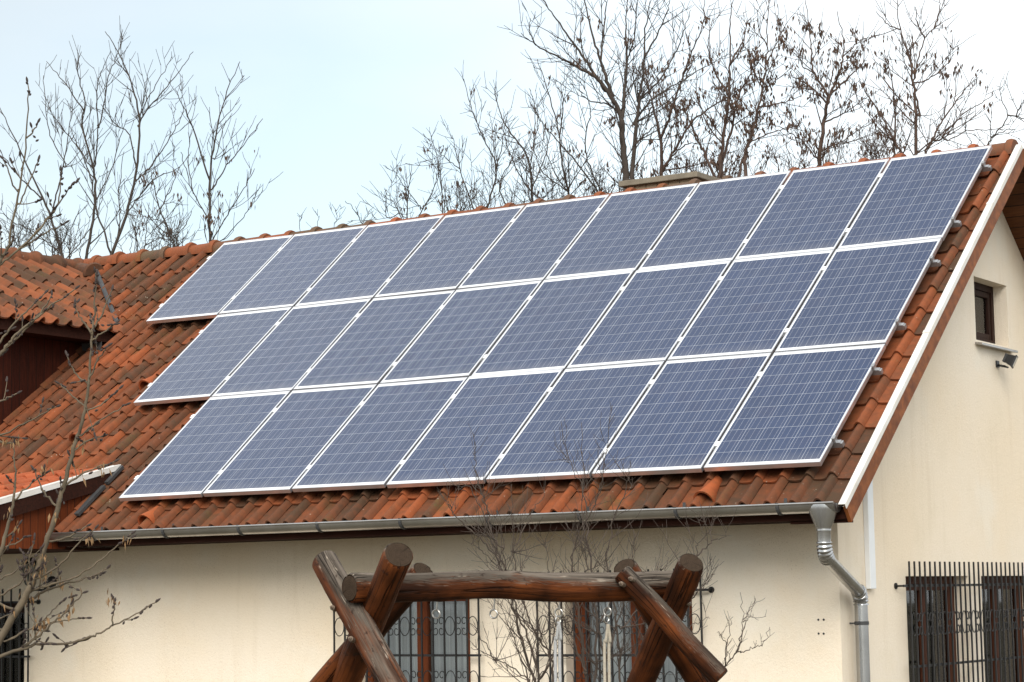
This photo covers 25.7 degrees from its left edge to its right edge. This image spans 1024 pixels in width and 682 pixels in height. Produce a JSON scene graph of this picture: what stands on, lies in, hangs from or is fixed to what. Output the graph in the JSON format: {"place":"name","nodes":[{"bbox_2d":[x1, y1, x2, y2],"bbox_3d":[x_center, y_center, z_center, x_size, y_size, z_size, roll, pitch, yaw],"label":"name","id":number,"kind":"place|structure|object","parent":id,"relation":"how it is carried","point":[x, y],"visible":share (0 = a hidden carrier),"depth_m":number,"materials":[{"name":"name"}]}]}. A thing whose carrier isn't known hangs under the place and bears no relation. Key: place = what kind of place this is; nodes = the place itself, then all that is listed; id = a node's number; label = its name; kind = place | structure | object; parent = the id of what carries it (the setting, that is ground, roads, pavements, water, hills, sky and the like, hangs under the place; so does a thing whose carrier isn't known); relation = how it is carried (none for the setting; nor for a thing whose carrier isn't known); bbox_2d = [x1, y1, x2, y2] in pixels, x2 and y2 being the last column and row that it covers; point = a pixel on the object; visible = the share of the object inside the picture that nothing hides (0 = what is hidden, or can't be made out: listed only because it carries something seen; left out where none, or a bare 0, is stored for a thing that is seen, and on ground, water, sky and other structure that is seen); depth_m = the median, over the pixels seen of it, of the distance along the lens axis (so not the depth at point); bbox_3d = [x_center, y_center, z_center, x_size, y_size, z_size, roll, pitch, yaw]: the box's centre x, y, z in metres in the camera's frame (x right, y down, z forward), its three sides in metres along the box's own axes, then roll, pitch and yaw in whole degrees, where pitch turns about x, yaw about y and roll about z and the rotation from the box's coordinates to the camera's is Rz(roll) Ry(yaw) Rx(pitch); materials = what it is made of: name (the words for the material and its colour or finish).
{"place":"outdoors","nodes":[
{"label":"outdoors","id":0,"kind":"place"},
{"bbox_2d":[0,0,1023,258],"label":"sky","id":1,"kind":"structure","parent":0,"point":[336,87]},
{"label":"ground","id":2,"kind":"structure","parent":0,"visible":0},
{"bbox_2d":[0,191,94,258],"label":"brush","id":3,"kind":"object","parent":2,"relation":"on","point":[19,239],"visible":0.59,"depth_m":30.98,"materials":[{"name":"brown plant"}]},
{"bbox_2d":[0,55,114,257],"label":"bare tree","id":4,"kind":"object","parent":2,"relation":"on","point":[65,166],"visible":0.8,"depth_m":32.93,"materials":[{"name":"brown plant"}]},
{"bbox_2d":[0,76,160,657],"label":"young ash tree","id":5,"kind":"object","parent":2,"relation":"on","point":[22,602],"visible":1,"depth_m":9.61,"materials":[{"name":"brown plant"}]},
{"bbox_2d":[41,15,141,258],"bbox_3d":[-6.242,0.608,33.508,1.736,10.754,1.101,-5,-8,32],"label":"bare tree","id":6,"kind":"object","parent":2,"relation":"on","point":[89,164],"visible":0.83,"depth_m":33.98,"materials":[{"name":"brown plant"}]},
{"bbox_2d":[70,31,197,254],"bbox_3d":[-5.591,0.639,32.510,1.982,10.441,1.066,-2,-7,12],"label":"bare tree","id":7,"kind":"object","parent":2,"relation":"on","point":[130,198],"visible":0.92,"depth_m":32.95,"materials":[{"name":"brown plant"}]},
{"bbox_2d":[100,206,203,252],"bbox_3d":[-4.919,1.881,31.016,1.920,7.613,1.122,-5,-8,32],"label":"brush","id":8,"kind":"object","parent":2,"relation":"on","point":[173,234],"visible":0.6,"depth_m":31.30,"materials":[{"name":"brown plant"}]},
{"bbox_2d":[116,138,196,248],"bbox_3d":[-4.906,1.403,31.619,1.215,8.701,0.904,-2,-7,11],"label":"tree","id":9,"kind":"object","parent":2,"relation":"on","point":[151,218],"visible":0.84,"depth_m":31.99,"materials":[{"name":"brown plant"}]},
{"bbox_2d":[165,62,282,242],"bbox_3d":[-4.047,0.846,31.627,1.716,9.782,1.100,-1,-6,-3],"label":"bare tree","id":10,"kind":"object","parent":2,"relation":"on","point":[209,193],"visible":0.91,"depth_m":32.01,"materials":[{"name":"brown plant"}]},
{"bbox_2d":[297,201,374,228],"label":"tree","id":11,"kind":"object","parent":2,"relation":"on","point":[368,213],"visible":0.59,"depth_m":34.84,"materials":[{"name":"brown plant"}]},
{"bbox_2d":[348,144,447,224],"bbox_3d":[-1.765,1.492,34.803,1.734,9.135,1.151,-2,-7,9],"label":"tree","id":12,"kind":"object","parent":2,"relation":"on","point":[405,193],"visible":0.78,"depth_m":35.01,"materials":[{"name":"brown plant"}]},
{"bbox_2d":[399,61,529,212],"bbox_3d":[-0.653,0.790,33.556,2.154,10.216,1.170,-3,-7,14],"label":"bare tree","id":13,"kind":"object","parent":2,"relation":"on","point":[500,181],"visible":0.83,"depth_m":34.02,"materials":[{"name":"brown plant"}]},
{"bbox_2d":[437,428,569,681],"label":"shrub","id":14,"kind":"object","parent":2,"relation":"on","point":[489,535],"visible":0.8,"depth_m":15.33,"materials":[{"name":"brown plant"}]},
{"bbox_2d":[418,154,599,212],"bbox_3d":[0.025,1.503,31.586,2.601,8.325,1.111,-1,-7,5],"label":"brush","id":15,"kind":"object","parent":2,"relation":"on","point":[461,200],"visible":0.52,"depth_m":31.88,"materials":[{"name":"brown plant"}]},
{"bbox_2d":[0,139,1023,681],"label":"house","id":16,"kind":"structure","parent":2,"relation":"on","point":[884,543],"depth_m":19.85,"materials":[{"name":"beige paint"}]},
{"bbox_2d":[0,603,24,681],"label":"window","id":17,"kind":"structure","parent":16,"relation":"in","point":[6,645],"depth_m":22.38,"materials":[{"name":"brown wood"}]},
{"bbox_2d":[21,557,56,590],"bbox_3d":[-4.610,2.272,21.868,0.343,0.336,0.165,2,-7,-22],"label":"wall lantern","id":18,"kind":"object","parent":16,"relation":"attached to","point":[50,578],"depth_m":21.82,"materials":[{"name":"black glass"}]},
{"bbox_2d":[368,599,470,681],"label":"window","id":19,"kind":"structure","parent":16,"relation":"in","point":[460,604],"depth_m":19.69,"materials":[{"name":"brown wood"}]},
{"bbox_2d":[575,600,692,681],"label":"window","id":20,"kind":"structure","parent":16,"relation":"in","point":[668,665],"depth_m":18.73,"materials":[{"name":"brown wood"}]},
{"bbox_2d":[831,435,844,447],"bbox_3d":[-0.498,1.086,18.971,7.156,0.208,0.099,-5,-8,32],"label":"mounting rail","id":21,"kind":"object","parent":16,"relation":"attached to","point":[839,443],"visible":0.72,"depth_m":17.08,"materials":[{"name":"metal"}]},
{"bbox_2d":[119,391,290,500],"bbox_3d":[-2.863,0.970,20.968,1.003,0.053,1.650,-5,30,32],"label":"solar panel","id":22,"kind":"object","parent":21,"relation":"attached to","point":[205,445],"visible":1,"depth_m":20.91,"materials":[{"name":"glass"}]},
{"bbox_2d":[203,384,376,496],"bbox_3d":[-2.012,0.894,20.428,1.003,0.054,1.650,-5,30,32],"label":"solar panel","id":23,"kind":"object","parent":21,"relation":"attached to","point":[288,442],"visible":1,"depth_m":20.37,"materials":[{"name":"glass"}]},
{"bbox_2d":[386,369,563,487],"bbox_3d":[-0.312,0.742,19.349,1.003,0.053,1.650,-5,30,32],"label":"solar panel","id":24,"kind":"object","parent":21,"relation":"attached to","point":[497,411],"visible":0.91,"depth_m":19.29,"materials":[{"name":"glass"}]},
{"bbox_2d":[486,361,664,482],"bbox_3d":[0.539,0.666,18.809,1.003,0.053,1.650,-5,30,32],"label":"solar panel","id":25,"kind":"object","parent":21,"relation":"attached to","point":[576,397],"visible":0.92,"depth_m":18.76,"materials":[{"name":"glass"}]},
{"bbox_2d":[592,353,771,477],"bbox_3d":[1.389,0.590,18.269,1.003,0.053,1.650,-5,30,32],"label":"solar panel","id":26,"kind":"object","parent":21,"relation":"attached to","point":[682,416],"visible":0.94,"depth_m":18.21,"materials":[{"name":"glass"}]},
{"bbox_2d":[870,363,882,375],"bbox_3d":[-0.083,0.544,19.702,7.155,0.208,0.099,-5,-8,32],"label":"mounting rail","id":27,"kind":"object","parent":16,"relation":"attached to","point":[878,371],"visible":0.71,"depth_m":17.81,"materials":[{"name":"metal"}]},
{"bbox_2d":[292,377,467,491],"bbox_3d":[-1.162,0.818,19.889,1.003,0.053,1.650,-5,30,32],"label":"solar panel","id":28,"kind":"object","parent":27,"relation":"attached to","point":[374,442],"visible":1,"depth_m":19.82,"materials":[{"name":"glass"}]},
{"bbox_2d":[704,344,885,471],"bbox_3d":[2.239,0.514,17.730,1.003,0.055,1.650,-5,30,32],"label":"solar panel","id":29,"kind":"object","parent":27,"relation":"attached to","point":[796,408],"visible":1,"depth_m":17.66,"materials":[{"name":"glass"}]},
{"bbox_2d":[895,318,906,330],"bbox_3d":[-0.234,0.223,20.458,8.161,0.208,0.099,-5,-8,32],"label":"mounting rail","id":30,"kind":"object","parent":16,"relation":"attached to","point":[901,326],"visible":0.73,"depth_m":18.30,"materials":[{"name":"metal"}]},
{"bbox_2d":[134,307,291,405],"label":"solar panel","id":31,"kind":"object","parent":30,"relation":"attached to","point":[211,357],"visible":1,"depth_m":22.66,"materials":[{"name":"glass"}]},
{"bbox_2d":[212,298,371,396],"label":"solar panel","id":32,"kind":"object","parent":30,"relation":"attached to","point":[292,347],"visible":1,"depth_m":22.14,"materials":[{"name":"glass"}]},
{"bbox_2d":[380,280,542,383],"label":"solar panel","id":33,"kind":"object","parent":30,"relation":"attached to","point":[462,332],"visible":1,"depth_m":21.05,"materials":[{"name":"glass"}]},
{"bbox_2d":[471,270,634,375],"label":"solar panel","id":34,"kind":"object","parent":30,"relation":"attached to","point":[554,324],"visible":1,"depth_m":20.52,"materials":[{"name":"glass"}]},
{"bbox_2d":[567,260,731,368],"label":"solar panel","id":35,"kind":"object","parent":30,"relation":"attached to","point":[650,315],"visible":1,"depth_m":19.98,"materials":[{"name":"glass"}]},
{"bbox_2d":[668,250,833,360],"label":"solar panel","id":36,"kind":"object","parent":30,"relation":"attached to","point":[752,305],"visible":1,"depth_m":19.44,"materials":[{"name":"glass"}]},
{"bbox_2d":[775,238,942,351],"bbox_3d":[2.931,-0.387,18.946,1.003,0.053,1.650,-5,30,32],"label":"solar panel","id":37,"kind":"object","parent":30,"relation":"attached to","point":[861,296],"visible":1,"depth_m":18.89,"materials":[{"name":"glass"}]},
{"bbox_2d":[905,576,957,681],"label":"window","id":38,"kind":"structure","parent":16,"relation":"in","point":[912,577],"depth_m":19.37,"materials":[{"name":"red wood"}]},
{"bbox_2d":[929,256,940,266],"bbox_3d":[0.184,-0.319,21.187,8.166,0.208,0.099,-5,-8,32],"label":"mounting rail","id":39,"kind":"object","parent":16,"relation":"attached to","point":[935,263],"visible":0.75,"depth_m":19.03,"materials":[{"name":"metal"}]},
{"bbox_2d":[293,290,454,389],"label":"solar panel","id":40,"kind":"object","parent":39,"relation":"attached to","point":[373,342],"visible":1,"depth_m":21.59,"materials":[{"name":"glass"}]},
{"bbox_2d":[951,216,961,227],"bbox_3d":[0.028,-0.640,21.947,9.185,0.208,0.099,-5,-8,32],"label":"mounting rail","id":41,"kind":"object","parent":16,"relation":"attached to","point":[957,223],"visible":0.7,"depth_m":19.51,"materials":[{"name":"metal"}]},
{"bbox_2d":[146,235,293,323],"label":"solar panel","id":42,"kind":"object","parent":41,"relation":"attached to","point":[217,280],"visible":1,"depth_m":24.42,"materials":[{"name":"glass"}]},
{"bbox_2d":[219,225,366,314],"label":"solar panel","id":43,"kind":"object","parent":41,"relation":"attached to","point":[293,270],"visible":1,"depth_m":23.89,"materials":[{"name":"glass"}]},
{"bbox_2d":[295,215,443,305],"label":"solar panel","id":44,"kind":"object","parent":41,"relation":"attached to","point":[369,262],"visible":1,"depth_m":23.36,"materials":[{"name":"glass"}]},
{"bbox_2d":[374,205,524,297],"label":"solar panel","id":45,"kind":"object","parent":41,"relation":"attached to","point":[449,252],"visible":1,"depth_m":22.81,"materials":[{"name":"glass"}]},
{"bbox_2d":[458,194,609,288],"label":"solar panel","id":46,"kind":"object","parent":41,"relation":"attached to","point":[534,242],"visible":1,"depth_m":22.28,"materials":[{"name":"glass"}]},
{"bbox_2d":[545,183,697,279],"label":"solar panel","id":47,"kind":"object","parent":41,"relation":"attached to","point":[623,231],"visible":1,"depth_m":21.74,"materials":[{"name":"glass"}]},
{"bbox_2d":[638,171,790,269],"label":"solar panel","id":48,"kind":"object","parent":41,"relation":"attached to","point":[715,220],"visible":1,"depth_m":21.20,"materials":[{"name":"glass"}]},
{"bbox_2d":[735,159,889,258],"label":"solar panel","id":49,"kind":"object","parent":41,"relation":"attached to","point":[814,209],"visible":1,"depth_m":20.66,"materials":[{"name":"glass"}]},
{"bbox_2d":[837,145,992,248],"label":"solar panel","id":50,"kind":"object","parent":41,"relation":"attached to","point":[917,197],"visible":1,"depth_m":20.12,"materials":[{"name":"glass"}]},
{"bbox_2d":[981,161,991,171],"bbox_3d":[0.447,-1.181,22.675,9.185,0.208,0.099,-5,-8,32],"label":"mounting rail","id":51,"kind":"object","parent":16,"relation":"attached to","point":[985,168],"visible":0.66,"depth_m":20.24,"materials":[{"name":"metal"}]},
{"bbox_2d":[974,282,1017,352],"bbox_3d":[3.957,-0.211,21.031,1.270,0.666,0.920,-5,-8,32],"label":"window","id":52,"kind":"structure","parent":16,"relation":"in","point":[983,294],"depth_m":20.99,"materials":[{"name":"brown wood"}]},
{"bbox_2d":[981,576,1023,681],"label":"window","id":53,"kind":"structure","parent":16,"relation":"in","point":[985,577],"depth_m":20.82,"materials":[{"name":"red wood"}]},
{"bbox_2d":[995,353,1017,368],"bbox_3d":[4.557,0.183,20.677,0.203,0.135,0.168,-3,-7,16],"label":"floodlight","id":54,"kind":"object","parent":16,"relation":"attached to","point":[1010,360],"visible":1,"depth_m":20.62,"materials":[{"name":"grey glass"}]},
{"bbox_2d":[310,543,727,681],"bbox_3d":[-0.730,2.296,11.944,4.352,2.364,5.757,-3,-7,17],"label":"log swing frame","id":55,"kind":"object","parent":2,"relation":"on","point":[370,609],"visible":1,"depth_m":11.48,"materials":[{"name":"wood"}]},
{"bbox_2d":[554,621,561,681],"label":"swing rope","id":56,"kind":"object","parent":55,"relation":"hanging from","point":[558,632],"visible":1,"depth_m":11.73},
{"bbox_2d":[603,624,611,681],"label":"swing rope","id":57,"kind":"object","parent":55,"relation":"hanging from","point":[608,638],"visible":1,"depth_m":11.92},
{"bbox_2d":[475,72,573,201],"bbox_3d":[0.191,0.876,32.536,1.375,9.780,1.519,0,-7,-6],"label":"bare tree","id":58,"kind":"object","parent":2,"relation":"on","point":[520,145],"visible":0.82,"depth_m":33.00,"materials":[{"name":"brown plant"}]},
{"bbox_2d":[502,50,615,194],"bbox_3d":[0.917,0.717,31.619,1.353,9.866,1.718,4,-8,-40],"label":"bare tree","id":59,"kind":"object","parent":2,"relation":"on","point":[564,150],"visible":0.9,"depth_m":31.98,"materials":[{"name":"brown plant"}]},
{"bbox_2d":[565,145,658,195],"bbox_3d":[1.711,1.392,31.191,2.097,8.401,1.105,-2,-7,11],"label":"brush","id":60,"kind":"object","parent":2,"relation":"on","point":[636,168],"visible":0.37,"depth_m":31.60,"materials":[{"name":"brown plant"}]},
{"bbox_2d":[497,0,736,190],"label":"tall tree","id":61,"kind":"object","parent":2,"relation":"on","point":[628,42],"visible":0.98,"depth_m":28.95,"materials":[{"name":"brown plant"}]},
{"bbox_2d":[530,403,736,681],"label":"shrub","id":62,"kind":"object","parent":2,"relation":"on","point":[596,632],"visible":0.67,"depth_m":15.54,"materials":[{"name":"brown plant"}]},
{"bbox_2d":[594,0,755,176],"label":"podded tree","id":63,"kind":"object","parent":2,"relation":"on","point":[663,166],"visible":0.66,"depth_m":30.90,"materials":[{"name":"brown plant"}]},
{"bbox_2d":[654,131,797,177],"bbox_3d":[3.242,1.281,31.922,2.515,8.734,1.186,-1,-7,3],"label":"brush","id":64,"kind":"object","parent":2,"relation":"on","point":[676,163],"visible":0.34,"depth_m":32.20,"materials":[{"name":"brown plant"}]},
{"bbox_2d":[665,0,788,178],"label":"podded tree","id":65,"kind":"object","parent":2,"relation":"on","point":[718,164],"visible":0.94,"depth_m":30.07,"materials":[{"name":"brown plant"}]},
{"bbox_2d":[718,592,770,666],"bbox_3d":[1.548,2.746,15.150,0.425,2.086,0.380,-5,-8,32],"label":"shrub","id":66,"kind":"object","parent":2,"relation":"on","point":[737,650],"visible":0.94,"depth_m":15.20,"materials":[{"name":"brown plant"}]},
{"bbox_2d":[729,0,820,175],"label":"podded tree","id":67,"kind":"object","parent":2,"relation":"on","point":[750,61],"visible":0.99,"depth_m":29.98,"materials":[{"name":"brown plant"}]},
{"bbox_2d":[757,1,889,166],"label":"podded tree","id":68,"kind":"object","parent":2,"relation":"on","point":[820,95],"visible":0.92,"depth_m":29.99,"materials":[{"name":"brown plant"}]},
{"bbox_2d":[773,112,911,169],"bbox_3d":[5.065,1.149,32.237,2.485,9.006,1.285,0,-7,-6],"label":"brush","id":69,"kind":"object","parent":2,"relation":"on","point":[871,154],"visible":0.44,"depth_m":32.55,"materials":[{"name":"brown plant"}]},
{"bbox_2d":[832,0,1023,156],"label":"podded tree","id":70,"kind":"object","parent":2,"relation":"on","point":[918,112],"visible":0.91,"depth_m":29.04,"materials":[{"name":"brown plant"}]},
{"bbox_2d":[944,71,1023,148],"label":"tree","id":71,"kind":"object","parent":2,"relation":"on","point":[996,133],"visible":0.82,"depth_m":28.99,"materials":[{"name":"brown plant"}]}
]}

